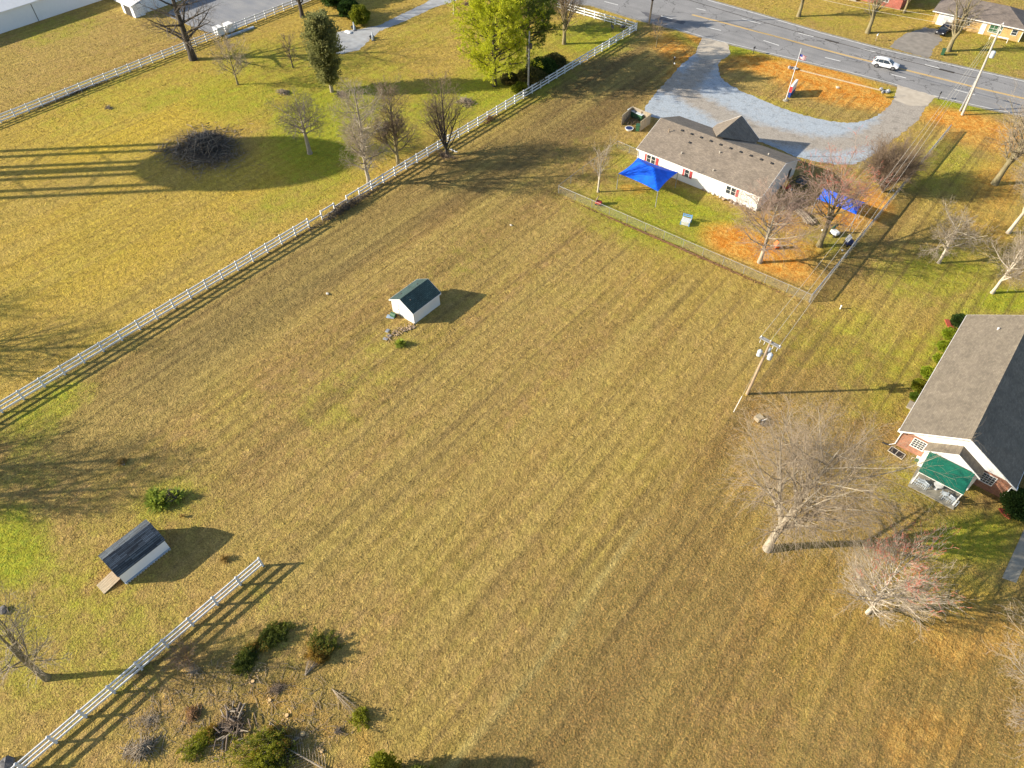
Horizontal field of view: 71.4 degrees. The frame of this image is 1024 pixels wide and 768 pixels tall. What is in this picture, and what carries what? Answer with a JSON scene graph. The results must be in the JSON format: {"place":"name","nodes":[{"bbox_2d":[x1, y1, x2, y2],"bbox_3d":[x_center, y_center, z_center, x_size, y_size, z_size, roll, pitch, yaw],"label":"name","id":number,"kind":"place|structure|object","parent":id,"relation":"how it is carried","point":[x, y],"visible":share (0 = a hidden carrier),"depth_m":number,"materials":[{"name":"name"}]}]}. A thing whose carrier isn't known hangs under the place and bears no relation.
{"place":"outdoors","nodes":[
{"label":"outdoors","id":0,"kind":"place"},
{"bbox_2d":[0,0,100,33],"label":"metal building","id":1,"kind":"structure","parent":0,"point":[15,14],"depth_m":146.12,"materials":[{"name":"white paint"}]},
{"bbox_2d":[336,0,455,53],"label":"path","id":2,"kind":"structure","parent":0,"point":[357,39],"depth_m":143.56,"materials":[{"name":"concrete"}]},
{"bbox_2d":[0,0,1023,767],"bbox_3d":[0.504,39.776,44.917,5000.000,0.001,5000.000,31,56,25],"label":"ground","id":3,"kind":"structure","parent":0,"point":[976,138],"depth_m":78.05,"materials":[{"name":"green plant"}]},
{"bbox_2d":[0,755,15,767],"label":"rock","id":4,"kind":"object","parent":3,"relation":"on","point":[7,761],"visible":0.9,"depth_m":54.38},
{"bbox_2d":[0,582,72,690],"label":"bare tree","id":5,"kind":"object","parent":3,"relation":"on","point":[22,657],"visible":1,"depth_m":55.08,"materials":[{"name":"brown plant"}]},
{"bbox_2d":[5,59,159,121],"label":"dead weeds","id":6,"kind":"object","parent":3,"relation":"on","point":[78,89],"visible":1,"depth_m":125.81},
{"bbox_2d":[96,519,170,593],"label":"gambrel shed","id":7,"kind":"structure","parent":3,"relation":"on","point":[132,554],"depth_m":64.42,"materials":[{"name":"grey wood"}]},
{"bbox_2d":[11,557,263,767],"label":"rail fence","id":8,"kind":"object","parent":3,"relation":"on","point":[52,739],"visible":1,"depth_m":58.56,"materials":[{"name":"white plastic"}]},
{"bbox_2d":[117,731,166,766],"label":"brush pile","id":9,"kind":"object","parent":3,"relation":"on","point":[139,749],"visible":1,"depth_m":55.00,"materials":[{"name":"grey plant"}]},
{"bbox_2d":[116,707,171,740],"bbox_3d":[-28.644,26.776,56.379,5.084,0.552,2.571,8,49,7],"label":"brush pile","id":10,"kind":"object","parent":3,"relation":"on","point":[148,720],"visible":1,"depth_m":56.58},
{"bbox_2d":[115,0,180,17],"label":"metal shop building","id":11,"kind":"structure","parent":3,"relation":"on","point":[126,7],"depth_m":148.85,"materials":[{"name":"white paint"}]},
{"bbox_2d":[0,0,310,122],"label":"rail fence","id":12,"kind":"object","parent":3,"relation":"on","point":[128,67],"visible":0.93,"depth_m":132.05,"materials":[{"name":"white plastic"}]},
{"bbox_2d":[142,485,186,512],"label":"shrub","id":13,"kind":"object","parent":3,"relation":"on","point":[155,500],"visible":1,"depth_m":69.75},
{"bbox_2d":[128,0,223,60],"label":"bare tree","id":14,"kind":"object","parent":3,"relation":"on","point":[186,40],"visible":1,"depth_m":129.81,"materials":[{"name":"brown plant"}]},
{"bbox_2d":[160,634,199,673],"bbox_3d":[-27.248,22.333,58.923,2.727,2.826,3.255,9,49,8],"label":"bare shrub","id":15,"kind":"object","parent":3,"relation":"on","point":[190,649],"visible":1,"depth_m":58.88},
{"bbox_2d":[184,703,202,724],"bbox_3d":[-25.566,26.300,56.675,1.553,0.742,1.973,-5,49,-4],"label":"brush pile","id":16,"kind":"object","parent":3,"relation":"on","point":[191,712],"visible":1,"depth_m":56.83,"materials":[{"name":"brown wood"}]},
{"bbox_2d":[149,121,243,169],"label":"brush pile","id":17,"kind":"object","parent":3,"relation":"on","point":[205,142],"visible":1,"depth_m":112.59,"materials":[{"name":"wood"}]},
{"bbox_2d":[175,723,220,764],"bbox_3d":[-24.201,27.730,55.252,2.182,1.014,3.894,31,56,25],"label":"cut bough","id":18,"kind":"object","parent":3,"relation":"on","point":[201,739],"visible":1,"depth_m":55.25,"materials":[{"name":"plant"}]},
{"bbox_2d":[135,122,263,180],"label":"litter ring","id":19,"kind":"object","parent":3,"relation":"on","point":[206,156],"visible":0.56,"depth_m":112.26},
{"bbox_2d":[205,707,251,737],"bbox_3d":[-22.437,26.569,56.264,3.773,0.907,2.400,-6,49,-4],"label":"twig tangle","id":20,"kind":"object","parent":3,"relation":"on","point":[231,723],"visible":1,"depth_m":56.27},
{"bbox_2d":[208,19,250,84],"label":"bare tree","id":21,"kind":"object","parent":3,"relation":"on","point":[227,42],"visible":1,"depth_m":124.30,"materials":[{"name":"brown plant"}]},
{"bbox_2d":[112,657,353,767],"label":"stick litter","id":22,"kind":"object","parent":3,"relation":"on","point":[237,705],"visible":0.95,"depth_m":57.26,"materials":[{"name":"wood"}]},
{"bbox_2d":[167,0,309,33],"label":"parking lot","id":23,"kind":"structure","parent":3,"relation":"on","point":[232,11],"depth_m":150.87,"materials":[{"name":"asphalt"}]},
{"bbox_2d":[230,643,258,678],"bbox_3d":[-22.239,22.883,59.486,1.980,1.068,3.183,18,51,16],"label":"cut bough","id":24,"kind":"object","parent":3,"relation":"on","point":[245,658],"visible":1,"depth_m":59.40,"materials":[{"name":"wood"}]},
{"bbox_2d":[214,725,299,767],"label":"cut bough","id":25,"kind":"object","parent":3,"relation":"on","point":[260,738],"visible":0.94,"depth_m":54.59,"materials":[{"name":"plant"}]},
{"bbox_2d":[240,741,289,767],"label":"cut bough","id":26,"kind":"object","parent":3,"relation":"on","point":[262,763],"visible":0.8,"depth_m":53.94,"materials":[{"name":"plant"}]},
{"bbox_2d":[253,618,298,652],"bbox_3d":[-20.463,21.349,60.761,2.519,1.195,4.255,31,56,25],"label":"cut bough","id":27,"kind":"object","parent":3,"relation":"on","point":[269,637],"visible":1,"depth_m":60.65,"materials":[{"name":"plant"}]},
{"bbox_2d":[264,677,293,698],"bbox_3d":[-19.153,24.622,58.137,2.612,0.621,1.633,-17,50,-14],"label":"brush pile","id":28,"kind":"object","parent":3,"relation":"on","point":[275,689],"visible":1,"depth_m":58.12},
{"bbox_2d":[262,721,298,766],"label":"cut bough","id":29,"kind":"object","parent":3,"relation":"on","point":[271,729],"visible":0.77,"depth_m":54.83,"materials":[{"name":"plant"}]},
{"bbox_2d":[275,31,297,67],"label":"bare tree","id":30,"kind":"object","parent":3,"relation":"on","point":[288,49],"visible":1,"depth_m":130.13,"materials":[{"name":"brown plant"}]},
{"bbox_2d":[262,85,326,154],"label":"bare tree","id":31,"kind":"object","parent":3,"relation":"on","point":[302,125],"visible":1,"depth_m":108.12,"materials":[{"name":"brown plant"}]},
{"bbox_2d":[275,728,325,767],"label":"bare branch","id":32,"kind":"object","parent":3,"relation":"on","point":[315,764],"visible":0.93,"depth_m":54.56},
{"bbox_2d":[0,23,637,412],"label":"rail fence","id":33,"kind":"object","parent":3,"relation":"on","point":[206,283],"visible":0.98,"depth_m":94.96,"materials":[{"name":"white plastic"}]},
{"bbox_2d":[299,6,346,92],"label":"cedar tree","id":34,"kind":"object","parent":3,"relation":"on","point":[323,47],"visible":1,"depth_m":119.49,"materials":[{"name":"green plant"}]},
{"bbox_2d":[304,626,346,674],"bbox_3d":[-16.468,22.058,59.887,3.194,1.488,4.261,31,56,25],"label":"cut bough","id":35,"kind":"object","parent":3,"relation":"on","point":[319,651],"visible":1,"depth_m":59.89,"materials":[{"name":"plant"}]},
{"bbox_2d":[320,0,340,6],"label":"round bush","id":36,"kind":"object","parent":3,"relation":"on","point":[331,3],"visible":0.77,"depth_m":149.44,"materials":[{"name":"green plant"}]},
{"bbox_2d":[282,177,399,244],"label":"dead vines","id":37,"kind":"object","parent":3,"relation":"on","point":[346,205],"visible":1,"depth_m":101.95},
{"bbox_2d":[336,0,358,17],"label":"round bush","id":38,"kind":"object","parent":3,"relation":"on","point":[343,6],"visible":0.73,"depth_m":145.76,"materials":[{"name":"green plant"}]},
{"bbox_2d":[332,689,370,731],"bbox_3d":[-12.999,25.739,56.780,4.662,1.188,1.904,31,56,25],"label":"cut bough","id":39,"kind":"object","parent":3,"relation":"on","point":[358,715],"visible":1,"depth_m":56.49,"materials":[{"name":"plant"}]},
{"bbox_2d":[326,76,390,185],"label":"bare tree","id":40,"kind":"object","parent":3,"relation":"on","point":[360,138],"visible":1,"depth_m":99.16,"materials":[{"name":"brown plant"}]},
{"bbox_2d":[348,4,370,25],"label":"round bush","id":41,"kind":"object","parent":3,"relation":"on","point":[358,14],"visible":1,"depth_m":143.44,"materials":[{"name":"green plant"}]},
{"bbox_2d":[366,749,402,767],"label":"cedar tree","id":42,"kind":"object","parent":3,"relation":"on","point":[380,759],"visible":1,"depth_m":50.93,"materials":[{"name":"green plant"}]},
{"bbox_2d":[368,72,420,165],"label":"bare tree","id":43,"kind":"object","parent":3,"relation":"on","point":[393,129],"visible":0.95,"depth_m":104.00,"materials":[{"name":"brown plant"}]},
{"bbox_2d":[385,322,416,342],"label":"debris border","id":44,"kind":"object","parent":3,"relation":"on","point":[404,330],"visible":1,"depth_m":85.84,"materials":[{"name":"beige stone"}]},
{"bbox_2d":[389,279,440,323],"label":"garden shed","id":45,"kind":"structure","parent":3,"relation":"on","point":[416,301],"depth_m":86.69,"materials":[{"name":"white"}]},
{"bbox_2d":[415,70,477,153],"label":"bare tree","id":46,"kind":"object","parent":3,"relation":"on","point":[436,121],"visible":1,"depth_m":106.90,"materials":[{"name":"brown plant"}]},
{"bbox_2d":[445,0,546,86],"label":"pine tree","id":47,"kind":"object","parent":3,"relation":"on","point":[505,10],"visible":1,"depth_m":119.03,"materials":[{"name":"green plant"}]},
{"bbox_2d":[499,72,517,84],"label":"undergrowth bush","id":48,"kind":"object","parent":3,"relation":"on","point":[505,79],"visible":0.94,"depth_m":126.90,"materials":[{"name":"green plant"}]},
{"bbox_2d":[0,0,1023,767],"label":"grass tufts","id":49,"kind":"object","parent":3,"relation":"on","point":[474,436],"visible":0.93,"depth_m":74.11,"materials":[{"name":"plant"}]},
{"bbox_2d":[511,81,529,94],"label":"undergrowth bush","id":50,"kind":"object","parent":3,"relation":"on","point":[517,87],"visible":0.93,"depth_m":124.22,"materials":[{"name":"green plant"}]},
{"bbox_2d":[516,66,547,86],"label":"undergrowth bush","id":51,"kind":"object","parent":3,"relation":"on","point":[533,76],"visible":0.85,"depth_m":125.83,"materials":[{"name":"green plant"}]},
{"bbox_2d":[497,0,567,63],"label":"pine tree","id":52,"kind":"object","parent":3,"relation":"on","point":[543,29],"visible":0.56,"depth_m":124.04,"materials":[{"name":"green plant"}]},
{"bbox_2d":[525,56,558,76],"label":"undergrowth bush","id":53,"kind":"object","parent":3,"relation":"on","point":[549,67],"visible":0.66,"depth_m":128.07,"materials":[{"name":"green plant"}]},
{"bbox_2d":[542,51,568,69],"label":"undergrowth bush","id":54,"kind":"object","parent":3,"relation":"on","point":[560,60],"visible":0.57,"depth_m":130.46,"materials":[{"name":"green plant"}]},
{"bbox_2d":[550,0,589,44],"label":"bare tree","id":55,"kind":"object","parent":3,"relation":"on","point":[564,7],"visible":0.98,"depth_m":133.53,"materials":[{"name":"beige plant"}]},
{"bbox_2d":[557,3,636,30],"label":"rail fence","id":56,"kind":"object","parent":3,"relation":"on","point":[604,16],"visible":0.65,"depth_m":144.79,"materials":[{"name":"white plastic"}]},
{"bbox_2d":[588,135,617,192],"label":"bare tree","id":57,"kind":"object","parent":3,"relation":"on","point":[601,159],"visible":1,"depth_m":101.35,"materials":[{"name":"brown plant"}]},
{"bbox_2d":[621,106,650,131],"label":"bin enclosure","id":58,"kind":"object","parent":3,"relation":"on","point":[645,122],"visible":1,"depth_m":117.42,"materials":[{"name":"brown wood"}]},
{"bbox_2d":[616,158,677,206],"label":"shade canopy","id":59,"kind":"object","parent":3,"relation":"on","point":[651,175],"visible":1,"depth_m":102.59,"materials":[{"name":"blue fabric"}]},
{"bbox_2d":[525,180,820,311],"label":"fence","id":60,"kind":"object","parent":3,"relation":"on","point":[671,244],"visible":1,"depth_m":96.03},
{"bbox_2d":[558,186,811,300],"bbox_3d":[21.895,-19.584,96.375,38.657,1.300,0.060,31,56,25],"label":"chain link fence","id":61,"kind":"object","parent":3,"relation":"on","point":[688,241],"visible":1,"depth_m":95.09,"materials":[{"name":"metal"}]},
{"bbox_2d":[696,37,729,60],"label":"driveway apron","id":62,"kind":"object","parent":3,"relation":"on","point":[709,49],"visible":1,"depth_m":136.34,"materials":[{"name":"concrete"}]},
{"bbox_2d":[636,115,800,210],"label":"house","id":63,"kind":"structure","parent":3,"relation":"on","point":[724,159],"depth_m":105.06,"materials":[{"name":"white"}]},
{"bbox_2d":[733,335,781,411],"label":"utility pole","id":64,"kind":"object","parent":3,"relation":"on","point":[767,351],"visible":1,"depth_m":73.30,"materials":[{"name":"brown wood"}]},
{"bbox_2d":[771,26,1000,339],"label":"overhead wire","id":65,"kind":"object","parent":64,"relation":"attached to","point":[881,193],"visible":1,"depth_m":87.23,"materials":[{"name":"metal"}]},
{"bbox_2d":[780,29,1000,344],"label":"overhead wire","id":66,"kind":"object","parent":64,"relation":"attached to","point":[886,196],"visible":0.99,"depth_m":86.84,"materials":[{"name":"metal"}]},
{"bbox_2d":[720,174,838,263],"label":"bare tree","id":67,"kind":"object","parent":3,"relation":"on","point":[771,224],"visible":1,"depth_m":88.26,"materials":[{"name":"brown plant"}]},
{"bbox_2d":[577,0,1023,116],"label":"road gutter","id":68,"kind":"object","parent":3,"relation":"on","point":[826,67],"visible":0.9,"depth_m":134.58,"materials":[{"name":"concrete"}]},
{"bbox_2d":[791,175,810,191],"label":"climbing dome","id":69,"kind":"structure","parent":3,"relation":"on","point":[799,180],"depth_m":104.86,"materials":[{"name":"black paint"}]},
{"bbox_2d":[811,189,864,229],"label":"shade canopy","id":70,"kind":"object","parent":3,"relation":"on","point":[854,211],"visible":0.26,"depth_m":98.12,"materials":[{"name":"blue fabric"}]},
{"bbox_2d":[800,70,880,90],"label":"timber edging","id":71,"kind":"object","parent":3,"relation":"on","point":[841,80],"visible":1,"depth_m":127.26,"materials":[{"name":"brown wood"}]},
{"bbox_2d":[792,126,899,247],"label":"bare tree","id":72,"kind":"object","parent":3,"relation":"on","point":[837,200],"visible":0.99,"depth_m":88.84,"materials":[{"name":"brown plant"}]},
{"bbox_2d":[712,386,986,582],"bbox_3d":[25.864,8.350,58.490,18.085,21.168,16.972,31,56,25],"label":"bare tree","id":73,"kind":"object","parent":3,"relation":"on","point":[784,521],"visible":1,"depth_m":55.77,"materials":[{"name":"brown plant"}]},
{"bbox_2d":[862,0,888,33],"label":"bare tree","id":74,"kind":"object","parent":3,"relation":"on","point":[875,9],"visible":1,"depth_m":137.59,"materials":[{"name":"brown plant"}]},
{"bbox_2d":[809,124,951,301],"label":"chain link fence","id":75,"kind":"object","parent":3,"relation":"on","point":[887,203],"visible":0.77,"depth_m":97.03,"materials":[{"name":"metal"}]},
{"bbox_2d":[852,126,942,193],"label":"multi stem shrub","id":76,"kind":"object","parent":3,"relation":"on","point":[889,162],"visible":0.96,"depth_m":100.03,"materials":[{"name":"plant"}]},
{"bbox_2d":[826,510,979,642],"bbox_3d":[31.595,16.240,58.161,11.017,11.064,11.083,31,56,25],"label":"bare tree","id":77,"kind":"object","parent":3,"relation":"on","point":[882,594],"visible":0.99,"depth_m":57.00,"materials":[{"name":"brown plant"}]},
{"bbox_2d":[894,85,936,105],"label":"driveway apron","id":78,"kind":"object","parent":3,"relation":"on","point":[908,96],"visible":1,"depth_m":123.25,"materials":[{"name":"concrete"}]},
{"bbox_2d":[911,378,926,392],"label":"round bush","id":79,"kind":"object","parent":3,"relation":"on","point":[918,384],"visible":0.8,"depth_m":78.37,"materials":[{"name":"green plant"}]},
{"bbox_2d":[919,365,933,379],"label":"round bush","id":80,"kind":"object","parent":3,"relation":"on","point":[927,371],"visible":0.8,"depth_m":79.75,"materials":[{"name":"green plant"}]},
{"bbox_2d":[908,466,960,509],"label":"patio slab","id":81,"kind":"structure","parent":3,"relation":"on","point":[937,495],"depth_m":70.23,"materials":[{"name":"concrete"}]},
{"bbox_2d":[936,340,949,351],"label":"round bush","id":82,"kind":"object","parent":3,"relation":"on","point":[942,345],"visible":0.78,"depth_m":82.46,"materials":[{"name":"green plant"}]},
{"bbox_2d":[941,326,956,339],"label":"round bush","id":83,"kind":"object","parent":3,"relation":"on","point":[949,333],"visible":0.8,"depth_m":83.72,"materials":[{"name":"green plant"}]},
{"bbox_2d":[882,315,1023,504],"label":"brick hall","id":84,"kind":"structure","parent":3,"relation":"on","point":[975,380],"depth_m":71.73,"materials":[{"name":"beige"}]},
{"bbox_2d":[910,438,926,450],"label":"window","id":85,"kind":"structure","parent":84,"relation":"in","point":[916,443],"depth_m":72.20,"materials":[{"name":"white paint"}]},
{"bbox_2d":[977,472,997,485],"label":"window","id":86,"kind":"structure","parent":84,"relation":"in","point":[986,478],"depth_m":69.34,"materials":[{"name":"white paint"}]},
{"bbox_2d":[950,313,965,327],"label":"round bush","id":87,"kind":"object","parent":3,"relation":"on","point":[955,320],"visible":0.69,"depth_m":84.98,"materials":[{"name":"green plant"}]},
{"bbox_2d":[918,197,998,263],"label":"bare tree","id":88,"kind":"object","parent":3,"relation":"on","point":[954,234],"visible":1,"depth_m":89.16,"materials":[{"name":"beige plant"}]},
{"bbox_2d":[946,0,987,51],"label":"bare tree","id":89,"kind":"object","parent":3,"relation":"on","point":[957,29],"visible":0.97,"depth_m":130.28,"materials":[{"name":"beige plant"}]},
{"bbox_2d":[959,23,1003,115],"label":"utility pole","id":90,"kind":"object","parent":3,"relation":"on","point":[972,89],"visible":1,"depth_m":114.66,"materials":[{"name":"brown wood"}]},
{"bbox_2d":[690,0,974,77],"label":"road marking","id":91,"kind":"object","parent":90,"relation":"attached to","point":[847,45],"visible":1,"depth_m":123.77,"materials":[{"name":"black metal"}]},
{"bbox_2d":[974,226,1023,293],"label":"bare tree","id":92,"kind":"object","parent":3,"relation":"on","point":[1010,268],"visible":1,"depth_m":85.89,"materials":[{"name":"beige plant"}]},
{"bbox_2d":[982,600,1023,759],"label":"bare tree","id":93,"kind":"object","parent":3,"relation":"on","point":[1013,709],"visible":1,"depth_m":53.36,"materials":[{"name":"beige plant"}]},
{"bbox_2d":[985,78,1023,185],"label":"bare tree","id":94,"kind":"object","parent":3,"relation":"on","point":[1018,152],"visible":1,"depth_m":100.21,"materials":[{"name":"beige plant"}]},
{"bbox_2d":[999,486,1023,521],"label":"round bush","id":95,"kind":"object","parent":3,"relation":"on","point":[1012,500],"visible":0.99,"depth_m":67.84,"materials":[{"name":"green plant"}]},
{"bbox_2d":[1005,156,1023,233],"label":"bare tree","id":96,"kind":"object","parent":3,"relation":"on","point":[1013,225],"visible":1,"depth_m":92.80,"materials":[{"name":"beige plant"}]},
{"bbox_2d":[645,53,931,164],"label":"driveway","id":97,"kind":"structure","parent":0,"point":[695,87],"depth_m":119.24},
{"bbox_2d":[567,0,1023,115],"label":"road","id":98,"kind":"structure","parent":0,"point":[682,10],"depth_m":136.23,"materials":[{"name":"asphalt"}]},
{"bbox_2d":[641,11,684,23],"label":"road patch","id":99,"kind":"object","parent":98,"relation":"on","point":[658,17],"visible":0.95,"depth_m":146.19,"materials":[{"name":"asphalt"}]},
{"bbox_2d":[604,0,1021,114],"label":"road lane line","id":100,"kind":"object","parent":98,"relation":"on","point":[838,60],"visible":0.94,"depth_m":135.29,"materials":[{"name":"white paint"}]},
{"bbox_2d":[692,14,1023,98],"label":"road centre line","id":101,"kind":"object","parent":98,"relation":"on","point":[861,59],"visible":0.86,"depth_m":133.63,"materials":[{"name":"yellow paint"}]},
{"bbox_2d":[872,56,899,70],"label":"sport utility car","id":102,"kind":"object","parent":98,"relation":"on","point":[881,61],"visible":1,"depth_m":129.91,"materials":[{"name":"white paint"}]},
{"bbox_2d":[852,0,906,9],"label":"red brick house","id":103,"kind":"structure","parent":0,"point":[897,4],"depth_m":148.26,"materials":[{"name":"brown"}]},
{"bbox_2d":[890,27,941,57],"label":"driveway","id":104,"kind":"structure","parent":0,"point":[924,42],"depth_m":137.74,"materials":[{"name":"concrete"}]},
{"bbox_2d":[935,22,953,36],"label":"parked car","id":105,"kind":"object","parent":104,"relation":"on","point":[944,29],"visible":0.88,"depth_m":139.21,"materials":[{"name":"black paint"}]},
{"bbox_2d":[932,0,1023,42],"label":"ranch house","id":106,"kind":"structure","parent":0,"point":[1009,17],"depth_m":138.74,"materials":[{"name":"yellow brick"}]},
{"bbox_2d":[935,13,954,25],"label":"garage door","id":107,"kind":"structure","parent":106,"relation":"in","point":[940,20],"depth_m":141.84,"materials":[{"name":"white paint"}]},
{"bbox_2d":[1002,531,1023,582],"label":"sidewalk","id":108,"kind":"structure","parent":0,"point":[1014,569],"depth_m":65.03,"materials":[{"name":"concrete"}]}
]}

